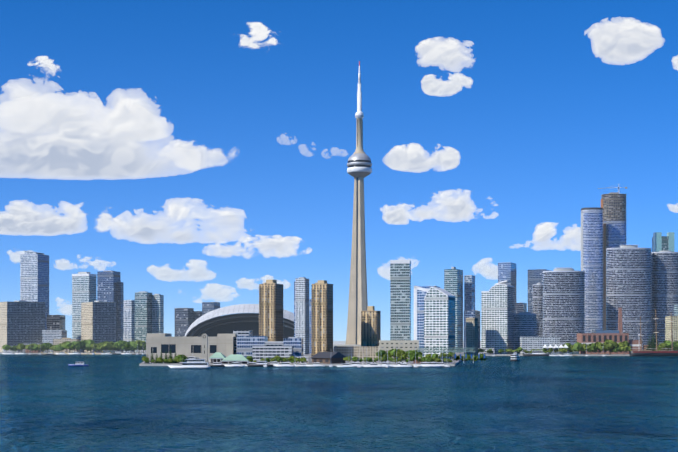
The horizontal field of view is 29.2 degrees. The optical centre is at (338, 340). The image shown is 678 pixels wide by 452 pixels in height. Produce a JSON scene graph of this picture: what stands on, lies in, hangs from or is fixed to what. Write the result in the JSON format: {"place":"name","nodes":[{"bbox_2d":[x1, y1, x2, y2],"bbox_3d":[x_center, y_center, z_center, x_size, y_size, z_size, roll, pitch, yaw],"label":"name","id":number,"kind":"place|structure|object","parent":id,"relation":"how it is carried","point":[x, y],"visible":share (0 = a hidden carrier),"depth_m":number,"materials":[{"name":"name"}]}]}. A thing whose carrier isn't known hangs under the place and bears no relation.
{"place":"outdoors","nodes":[
{"label":"outdoors","id":0,"kind":"place"},
{"bbox_2d":[7,250,24,262],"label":"cloud","id":1,"kind":"structure","parent":0,"point":[17,256],"depth_m":9275.11,"materials":[{"name":"white"}]},
{"bbox_2d":[20,251,48,329],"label":"skyscraper","id":2,"kind":"structure","parent":0,"point":[27,263],"depth_m":2518.18,"materials":[{"name":"white paint"}]},
{"bbox_2d":[28,56,59,75],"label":"cloud","id":3,"kind":"structure","parent":0,"point":[43,61],"depth_m":9075.35,"materials":[{"name":"white"}]},
{"bbox_2d":[0,192,97,236],"bbox_3d":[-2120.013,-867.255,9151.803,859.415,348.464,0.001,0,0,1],"label":"cloud","id":4,"kind":"structure","parent":0,"point":[16,222],"depth_m":9151.29,"materials":[{"name":"white"}]},
{"bbox_2d":[0,66,114,104],"bbox_3d":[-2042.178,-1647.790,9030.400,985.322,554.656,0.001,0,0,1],"label":"cloud","id":5,"kind":"structure","parent":0,"point":[19,87],"depth_m":9032.27,"materials":[{"name":"white"}]},
{"bbox_2d":[56,297,71,314],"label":"cloud","id":6,"kind":"structure","parent":0,"point":[63,304],"depth_m":9284.06,"materials":[{"name":"white"}]},
{"bbox_2d":[72,272,96,351],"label":"skyscraper","id":7,"kind":"structure","parent":0,"point":[78,298],"depth_m":2475.55,"materials":[{"name":"grey glass"}]},
{"bbox_2d":[54,255,114,270],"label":"cloud","id":8,"kind":"structure","parent":0,"point":[66,264],"depth_m":9251.28,"materials":[{"name":"white"}]},
{"bbox_2d":[97,270,119,341],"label":"skyscraper","id":9,"kind":"structure","parent":0,"point":[102,275],"depth_m":2443.21,"materials":[{"name":"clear glass"}]},
{"bbox_2d":[76,198,143,235],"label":"cloud","id":10,"kind":"structure","parent":0,"point":[108,217],"depth_m":9158.12,"materials":[{"name":"white"}]},
{"bbox_2d":[0,78,226,192],"bbox_3d":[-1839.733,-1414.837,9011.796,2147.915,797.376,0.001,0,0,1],"label":"cloud","id":11,"kind":"structure","parent":0,"point":[26,158],"depth_m":9010.65,"materials":[{"name":"white"}]},
{"bbox_2d":[107,88,175,147],"bbox_3d":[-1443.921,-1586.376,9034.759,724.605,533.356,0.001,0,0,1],"label":"cloud","id":12,"kind":"structure","parent":0,"point":[137,98],"depth_m":9034.44,"materials":[{"name":"white"}]},
{"bbox_2d":[175,308,193,336],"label":"dark building","id":13,"kind":"structure","parent":0,"point":[179,325],"depth_m":2689.75,"materials":[{"name":"grey glass"}]},
{"bbox_2d":[112,198,267,251],"bbox_3d":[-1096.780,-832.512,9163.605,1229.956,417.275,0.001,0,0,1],"label":"cloud","id":14,"kind":"structure","parent":0,"point":[214,225],"depth_m":9163.57,"materials":[{"name":"white"}]},
{"bbox_2d":[147,259,232,285],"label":"cloud","id":15,"kind":"structure","parent":0,"point":[162,271],"depth_m":9193.00,"materials":[{"name":"white"}]},
{"bbox_2d":[194,311,201,324],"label":"dark building","id":16,"kind":"structure","parent":0,"point":[196,316],"depth_m":2705.70,"materials":[{"name":"grey glass"}]},
{"bbox_2d":[169,139,233,169],"bbox_3d":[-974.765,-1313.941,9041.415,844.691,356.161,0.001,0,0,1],"label":"cloud","id":17,"kind":"structure","parent":0,"point":[207,159],"depth_m":9040.81,"materials":[{"name":"white"}]},
{"bbox_2d":[202,302,219,321],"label":"high-rise building","id":18,"kind":"structure","parent":0,"point":[208,304],"depth_m":2728.86,"materials":[{"name":"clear glass"}]},
{"bbox_2d":[193,282,250,302],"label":"cloud","id":19,"kind":"structure","parent":0,"point":[227,291],"depth_m":9204.26,"materials":[{"name":"white"}]},
{"bbox_2d":[193,235,311,263],"bbox_3d":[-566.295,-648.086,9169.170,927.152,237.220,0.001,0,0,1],"label":"cloud","id":20,"kind":"structure","parent":0,"point":[277,247],"depth_m":9168.43,"materials":[{"name":"white"}]},
{"bbox_2d":[240,22,276,48],"bbox_3d":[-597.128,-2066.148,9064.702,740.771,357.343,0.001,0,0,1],"label":"cloud","id":21,"kind":"structure","parent":0,"point":[261,34],"depth_m":9064.30,"materials":[{"name":"white"}]},
{"bbox_2d":[236,275,289,289],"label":"cloud","id":22,"kind":"structure","parent":0,"point":[268,277],"depth_m":9214.62,"materials":[{"name":"white"}]},
{"bbox_2d":[259,280,282,340],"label":"skyscraper","id":23,"kind":"structure","parent":0,"point":[271,309],"depth_m":1484.03,"materials":[{"name":"metal"}]},
{"bbox_2d":[265,341,282,345],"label":"building","id":24,"kind":"structure","parent":0,"point":[273,343],"depth_m":1270.97,"materials":[{"name":"white paint"}]},
{"bbox_2d":[295,277,308,353],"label":"skyscraper","id":25,"kind":"structure","parent":0,"point":[301,307],"depth_m":1982.72,"materials":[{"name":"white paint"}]},
{"bbox_2d":[0,341,629,365],"bbox_3d":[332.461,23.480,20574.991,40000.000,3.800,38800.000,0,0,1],"label":"shoreline","id":26,"kind":"structure","parent":0,"point":[180,363],"depth_m":1319.74,"materials":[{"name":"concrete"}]},
{"bbox_2d":[0,300,44,351],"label":"building slab","id":27,"kind":"structure","parent":26,"relation":"on","point":[28,333],"depth_m":2306.60,"materials":[{"name":"white paint"}]},
{"bbox_2d":[42,330,66,351],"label":"building","id":28,"kind":"structure","parent":26,"relation":"on","point":[46,335],"depth_m":2287.05,"materials":[{"name":"paint"}]},
{"bbox_2d":[47,315,64,329],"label":"high-rise building","id":29,"kind":"structure","parent":26,"relation":"on","point":[59,322],"depth_m":2407.48,"materials":[{"name":"white paint"}]},
{"bbox_2d":[54,344,63,352],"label":"broad tree","id":30,"kind":"object","parent":26,"relation":"on","point":[59,348],"depth_m":2183.88,"materials":[{"name":"green plant"}]},
{"bbox_2d":[53,338,79,352],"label":"low building","id":31,"kind":"structure","parent":26,"relation":"on","point":[61,341],"depth_m":2248.56,"materials":[{"name":"white paint"}]},
{"bbox_2d":[63,342,74,351],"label":"broad tree","id":32,"kind":"object","parent":26,"relation":"on","point":[70,347],"depth_m":2177.69,"materials":[{"name":"green plant"}]},
{"bbox_2d":[74,341,84,349],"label":"broad tree","id":33,"kind":"object","parent":26,"relation":"on","point":[80,345],"depth_m":2181.97,"materials":[{"name":"green plant"}]},
{"bbox_2d":[82,339,96,350],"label":"broad tree","id":34,"kind":"object","parent":26,"relation":"on","point":[89,342],"depth_m":2188.20,"materials":[{"name":"green plant"}]},
{"bbox_2d":[81,301,115,352],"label":"building slab","id":35,"kind":"structure","parent":26,"relation":"on","point":[98,321],"depth_m":2288.91,"materials":[{"name":"white paint"}]},
{"bbox_2d":[98,341,114,351],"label":"broad tree","id":36,"kind":"object","parent":26,"relation":"on","point":[106,344],"depth_m":2179.30,"materials":[{"name":"green plant"}]},
{"bbox_2d":[118,279,123,351],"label":"skyscraper","id":37,"kind":"structure","parent":26,"relation":"on","point":[120,311],"depth_m":2449.14,"materials":[{"name":"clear glass"}]},
{"bbox_2d":[121,342,132,350],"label":"broad tree","id":38,"kind":"object","parent":26,"relation":"on","point":[126,346],"depth_m":2177.59,"materials":[{"name":"green plant"}]},
{"bbox_2d":[123,300,134,351],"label":"high-rise building","id":39,"kind":"structure","parent":26,"relation":"on","point":[128,311],"depth_m":2408.03,"materials":[{"name":"white paint"}]},
{"bbox_2d":[128,341,139,352],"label":"broad tree","id":40,"kind":"object","parent":26,"relation":"on","point":[135,346],"depth_m":2179.93,"materials":[{"name":"green plant"}]},
{"bbox_2d":[135,291,151,351],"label":"teal building","id":41,"kind":"structure","parent":26,"relation":"on","point":[142,308],"depth_m":2389.77,"materials":[{"name":"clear glass"}]},
{"bbox_2d":[152,294,163,332],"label":"teal building","id":42,"kind":"structure","parent":26,"relation":"on","point":[157,310],"depth_m":2399.92,"materials":[{"name":"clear glass"}]},
{"bbox_2d":[146,333,235,361],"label":"building","id":43,"kind":"structure","parent":26,"relation":"on","point":[158,343],"depth_m":1310.67,"materials":[{"name":"beige concrete"}]},
{"bbox_2d":[202,334,207,361],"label":"clock tower","id":44,"kind":"structure","parent":26,"relation":"on","point":[205,346],"depth_m":1242.12,"materials":[{"name":"concrete"}]},
{"bbox_2d":[209,352,225,363],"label":"pavilion","id":45,"kind":"structure","parent":26,"relation":"on","point":[217,356],"depth_m":1209.27,"materials":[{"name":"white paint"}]},
{"bbox_2d":[221,354,248,363],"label":"pavilion","id":46,"kind":"structure","parent":26,"relation":"on","point":[240,358],"depth_m":1196.47,"materials":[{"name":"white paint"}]},
{"bbox_2d":[184,304,293,337],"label":"domed stadium","id":47,"kind":"object","parent":26,"relation":"on","point":[226,323],"depth_m":2314.96,"materials":[{"name":"metal"}]},
{"bbox_2d":[233,330,252,353],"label":"building","id":48,"kind":"structure","parent":26,"relation":"on","point":[243,332],"depth_m":1324.71,"materials":[{"name":"white paint"}]},
{"bbox_2d":[236,336,267,357],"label":"building","id":49,"kind":"structure","parent":26,"relation":"on","point":[244,344],"depth_m":1279.45,"materials":[{"name":"white paint"}]},
{"bbox_2d":[252,346,292,362],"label":"building","id":50,"kind":"structure","parent":26,"relation":"on","point":[261,352],"depth_m":1241.00,"materials":[{"name":"white paint"}]},
{"bbox_2d":[283,337,302,356],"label":"building","id":51,"kind":"structure","parent":26,"relation":"on","point":[296,343],"depth_m":1268.62,"materials":[{"name":"white paint"}]},
{"bbox_2d":[294,281,294,336],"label":"blue building strip","id":52,"kind":"object","parent":26,"relation":"on","point":[294,308],"depth_m":1988.74,"materials":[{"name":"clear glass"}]},
{"bbox_2d":[309,299,311,353],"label":"skyscraper","id":53,"kind":"structure","parent":26,"relation":"on","point":[310,326],"depth_m":2082.50,"materials":[{"name":"blue glass"}]},
{"bbox_2d":[311,352,345,363],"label":"waterfront pavilion","id":54,"kind":"structure","parent":26,"relation":"on","point":[328,357],"depth_m":1201.19,"materials":[{"name":"wood"}]},
{"bbox_2d":[334,346,377,358],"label":"low-rise building","id":55,"kind":"structure","parent":26,"relation":"on","point":[359,351],"depth_m":1475.51,"materials":[{"name":"white paint"}]},
{"bbox_2d":[361,306,380,345],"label":"high-rise building","id":56,"kind":"structure","parent":26,"relation":"on","point":[370,326],"depth_m":1501.31,"materials":[{"name":"concrete"}]},
{"bbox_2d":[379,340,418,360],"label":"beige building","id":57,"kind":"structure","parent":26,"relation":"on","point":[404,345],"depth_m":1376.72,"materials":[{"name":"white paint"}]},
{"bbox_2d":[424,287,454,356],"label":"high-rise building","id":58,"kind":"structure","parent":26,"relation":"on","point":[439,318],"depth_m":1531.57,"materials":[{"name":"paint"}]},
{"bbox_2d":[418,348,475,362],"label":"footbridge","id":59,"kind":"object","parent":26,"relation":"on","point":[441,349],"visible":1,"depth_m":1216.12,"materials":[{"name":"grey metal"}]},
{"bbox_2d":[466,317,477,355],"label":"tan building","id":60,"kind":"structure","parent":26,"relation":"on","point":[471,332],"depth_m":1777.58,"materials":[{"name":"teal glass"}]},
{"bbox_2d":[481,280,513,353],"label":"high-rise building","id":61,"kind":"structure","parent":26,"relation":"on","point":[497,315],"depth_m":2031.18,"materials":[{"name":"paint"}]},
{"bbox_2d":[514,312,536,353],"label":"office building","id":62,"kind":"structure","parent":26,"relation":"on","point":[525,323],"depth_m":2073.82,"materials":[{"name":"blue glass"}]},
{"bbox_2d":[532,283,542,336],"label":"round building","id":63,"kind":"structure","parent":26,"relation":"on","point":[537,296],"depth_m":2391.87,"materials":[{"name":"white paint"}]},
{"bbox_2d":[542,344,567,354],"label":"tents","id":64,"kind":"object","parent":26,"relation":"on","point":[558,352],"depth_m":1963.65,"materials":[{"name":"fabric"}]},
{"bbox_2d":[571,342,585,351],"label":"broad tree","id":65,"kind":"object","parent":26,"relation":"on","point":[577,347],"depth_m":1961.82,"materials":[{"name":"green plant"}]},
{"bbox_2d":[587,343,597,351],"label":"broad tree","id":66,"kind":"object","parent":26,"relation":"on","point":[592,347],"depth_m":1963.34,"materials":[{"name":"green plant"}]},
{"bbox_2d":[594,342,604,353],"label":"broad tree","id":67,"kind":"object","parent":26,"relation":"on","point":[600,345],"depth_m":1962.36,"materials":[{"name":"green plant"}]},
{"bbox_2d":[577,308,640,353],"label":"building brick works","id":68,"kind":"structure","parent":26,"relation":"on","point":[602,336],"depth_m":2011.03,"materials":[{"name":"red brick"}]},
{"bbox_2d":[603,339,617,353],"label":"broad tree","id":69,"kind":"object","parent":26,"relation":"on","point":[609,344],"depth_m":1960.95,"materials":[{"name":"green plant"}]},
{"bbox_2d":[611,345,623,354],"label":"broad tree","id":70,"kind":"object","parent":26,"relation":"on","point":[615,349],"depth_m":1960.60,"materials":[{"name":"green plant"}]},
{"bbox_2d":[618,341,630,353],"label":"broad tree","id":71,"kind":"object","parent":26,"relation":"on","point":[624,345],"depth_m":1960.74,"materials":[{"name":"green plant"}]},
{"bbox_2d":[654,343,668,350],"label":"broad tree","id":72,"kind":"object","parent":26,"relation":"on","point":[661,345],"depth_m":1971.77,"materials":[{"name":"green plant"}]},
{"bbox_2d":[664,340,675,350],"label":"broad tree","id":73,"kind":"object","parent":26,"relation":"on","point":[668,342],"depth_m":1974.96,"materials":[{"name":"green plant"}]},
{"bbox_2d":[665,316,677,350],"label":"building","id":74,"kind":"structure","parent":26,"relation":"on","point":[674,328],"depth_m":2033.15,"materials":[{"name":"white paint"}]},
{"bbox_2d":[311,280,332,356],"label":"high-rise building","id":75,"kind":"structure","parent":0,"point":[322,316],"depth_m":1462.27,"materials":[{"name":"concrete"}]},
{"bbox_2d":[0,354,677,451],"bbox_3d":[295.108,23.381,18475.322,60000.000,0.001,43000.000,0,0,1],"label":"lake water","id":76,"kind":"structure","parent":0,"point":[99,403],"depth_m":459.14,"materials":[{"name":"blue liquid"}]},
{"bbox_2d":[68,362,88,365],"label":"boat","id":77,"kind":"object","parent":76,"relation":"on","point":[79,364],"visible":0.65,"depth_m":1170.29,"materials":[{"name":"metal"}]},
{"bbox_2d":[167,354,210,367],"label":"yacht","id":78,"kind":"object","parent":76,"relation":"on","point":[192,362],"visible":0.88,"depth_m":1082.31,"materials":[{"name":"metal"}]},
{"bbox_2d":[225,361,244,366],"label":"cruiser boat","id":79,"kind":"object","parent":76,"relation":"on","point":[235,364],"visible":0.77,"depth_m":1147.79,"materials":[{"name":"metal"}]},
{"bbox_2d":[247,361,272,366],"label":"workboat","id":80,"kind":"object","parent":76,"relation":"on","point":[260,363],"visible":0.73,"depth_m":1156.81,"materials":[{"name":"metal"}]},
{"bbox_2d":[275,361,294,366],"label":"cruiser boat","id":81,"kind":"object","parent":76,"relation":"on","point":[286,364],"visible":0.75,"depth_m":1144.96,"materials":[{"name":"metal"}]},
{"bbox_2d":[306,362,324,366],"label":"cruiser boat","id":82,"kind":"object","parent":76,"relation":"on","point":[316,364],"visible":0.81,"depth_m":1151.64,"materials":[{"name":"metal"}]},
{"bbox_2d":[39,352,616,365],"bbox_3d":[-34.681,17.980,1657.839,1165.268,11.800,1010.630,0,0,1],"label":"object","id":83,"kind":"object","parent":76,"relation":"on","point":[335,363],"visible":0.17,"depth_m":1190.74,"materials":[{"name":"metal"}]},
{"bbox_2d":[421,361,440,366],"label":"cruiser boat","id":84,"kind":"object","parent":76,"relation":"on","point":[432,364],"visible":0.83,"depth_m":1139.69,"materials":[{"name":"metal"}]},
{"bbox_2d":[510,351,519,360],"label":"harbour ferry","id":85,"kind":"object","parent":76,"relation":"on","point":[514,356],"visible":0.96,"depth_m":1463.04,"materials":[{"name":"white metal"}]},
{"bbox_2d":[522,351,548,355],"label":"workboat","id":86,"kind":"object","parent":76,"relation":"on","point":[537,353],"depth_m":1894.17,"materials":[{"name":"metal"}]},
{"bbox_2d":[630,309,677,355],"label":"schooner","id":87,"kind":"object","parent":76,"relation":"on","point":[657,352],"depth_m":1889.82,"materials":[{"name":"brown wood"}]},
{"bbox_2d":[0,9,677,348],"bbox_3d":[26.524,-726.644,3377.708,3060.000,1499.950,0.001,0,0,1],"label":"cloud","id":88,"kind":"structure","parent":0,"point":[151,271],"depth_m":3384.17,"materials":[{"name":"white"}]},
{"bbox_2d":[0,0,677,352],"bbox_3d":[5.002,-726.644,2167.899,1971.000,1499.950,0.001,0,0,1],"label":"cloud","id":89,"kind":"structure","parent":0,"point":[325,201],"depth_m":2168.33,"materials":[{"name":"white"}]},
{"bbox_2d":[0,0,677,345],"bbox_3d":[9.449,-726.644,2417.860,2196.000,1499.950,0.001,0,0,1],"label":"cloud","id":90,"kind":"structure","parent":0,"point":[315,188],"depth_m":2418.67,"materials":[{"name":"white"}]},
{"bbox_2d":[0,0,677,340],"label":"sky","id":91,"kind":"structure","parent":0,"point":[63,15],"materials":[{"name":"blue"}]},
{"bbox_2d":[334,61,371,345],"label":"observation tower","id":92,"kind":"structure","parent":0,"point":[358,236],"depth_m":2470.58,"materials":[{"name":"concrete"}]},
{"bbox_2d":[377,257,419,279],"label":"cloud","id":93,"kind":"structure","parent":0,"point":[382,268],"depth_m":9332.94,"materials":[{"name":"white"}]},
{"bbox_2d":[390,259,410,339],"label":"high-rise building","id":94,"kind":"structure","parent":0,"point":[400,299],"depth_m":1877.93,"materials":[{"name":"white paint"}]},
{"bbox_2d":[380,196,429,226],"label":"cloud","id":95,"kind":"structure","parent":0,"point":[400,211],"depth_m":9301.55,"materials":[{"name":"white"}]},
{"bbox_2d":[384,143,459,172],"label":"cloud","id":96,"kind":"structure","parent":0,"point":[415,162],"depth_m":9283.90,"materials":[{"name":"white"}]},
{"bbox_2d":[414,286,439,355],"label":"high-rise building","id":97,"kind":"structure","parent":0,"point":[420,292],"depth_m":1733.24,"materials":[{"name":"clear glass"}]},
{"bbox_2d":[415,37,474,79],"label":"cloud","id":98,"kind":"structure","parent":0,"point":[439,45],"depth_m":9250.65,"materials":[{"name":"white"}]},
{"bbox_2d":[421,73,472,96],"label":"cloud","id":99,"kind":"structure","parent":0,"point":[449,89],"depth_m":9265.63,"materials":[{"name":"white"}]},
{"bbox_2d":[444,267,462,352],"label":"skyscraper","id":100,"kind":"structure","parent":0,"point":[456,285],"depth_m":2281.32,"materials":[{"name":"teal glass"}]},
{"bbox_2d":[409,189,508,226],"bbox_3d":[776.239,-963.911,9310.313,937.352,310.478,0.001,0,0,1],"label":"cloud","id":101,"kind":"structure","parent":0,"point":[461,198],"depth_m":9309.93,"materials":[{"name":"white"}]},
{"bbox_2d":[464,275,474,310],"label":"skyscraper","id":102,"kind":"structure","parent":0,"point":[469,288],"depth_m":2327.29,"materials":[{"name":"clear glass"}]},
{"bbox_2d":[464,303,479,353],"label":"high-rise building","id":103,"kind":"structure","parent":0,"point":[473,313],"depth_m":1990.26,"materials":[{"name":"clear glass"}]},
{"bbox_2d":[472,255,515,279],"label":"cloud","id":104,"kind":"structure","parent":0,"point":[485,265],"depth_m":9335.31,"materials":[{"name":"white"}]},
{"bbox_2d":[498,262,515,313],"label":"skyscraper","id":105,"kind":"structure","parent":0,"point":[503,273],"depth_m":2478.70,"materials":[{"name":"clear glass"}]},
{"bbox_2d":[516,302,526,313],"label":"dark building","id":106,"kind":"structure","parent":0,"point":[521,308],"depth_m":2375.34,"materials":[{"name":"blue glass"}]},
{"bbox_2d":[528,269,550,313],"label":"skyscraper","id":107,"kind":"structure","parent":0,"point":[534,277],"depth_m":2580.65,"materials":[{"name":"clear glass"}]},
{"bbox_2d":[520,337,559,353],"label":"white building","id":108,"kind":"structure","parent":0,"point":[528,344],"depth_m":1997.57,"materials":[{"name":"paint"}]},
{"bbox_2d":[510,222,580,250],"bbox_3d":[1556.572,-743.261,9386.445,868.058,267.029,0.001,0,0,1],"label":"cloud","id":109,"kind":"structure","parent":0,"point":[539,238],"depth_m":9386.75,"materials":[{"name":"white"}]},
{"bbox_2d":[543,268,584,344],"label":"round tower","id":110,"kind":"structure","parent":0,"point":[570,318],"depth_m":2222.59,"materials":[{"name":"white paint"}]},
{"bbox_2d":[581,207,602,332],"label":"harbour tower","id":111,"kind":"structure","parent":0,"point":[595,222],"depth_m":2569.68,"materials":[{"name":"blue glass"}]},
{"bbox_2d":[599,184,626,329],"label":"tower under construction","id":112,"kind":"structure","parent":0,"point":[612,200],"depth_m":2619.25,"materials":[{"name":"grey glass"}]},
{"bbox_2d":[584,17,663,64],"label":"cloud","id":113,"kind":"structure","parent":0,"point":[615,30],"depth_m":9332.84,"materials":[{"name":"white"}]},
{"bbox_2d":[606,245,651,349],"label":"round tower","id":114,"kind":"structure","parent":0,"point":[637,271],"depth_m":2270.59,"materials":[{"name":"glass"}]},
{"bbox_2d":[652,232,673,251],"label":"skyscraper","id":115,"kind":"structure","parent":0,"point":[668,244],"depth_m":2666.19,"materials":[{"name":"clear glass"}]},
{"bbox_2d":[651,251,677,343],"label":"round tower","id":116,"kind":"structure","parent":0,"point":[667,275],"depth_m":2298.76,"materials":[{"name":"glass"}]},
{"bbox_2d":[667,203,677,212],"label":"cloud","id":117,"kind":"structure","parent":0,"point":[674,207],"depth_m":9356.36,"materials":[{"name":"white"}]},
{"bbox_2d":[671,55,677,69],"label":"cloud","id":118,"kind":"structure","parent":0,"point":[674,60],"depth_m":9341.17,"materials":[{"name":"white"}]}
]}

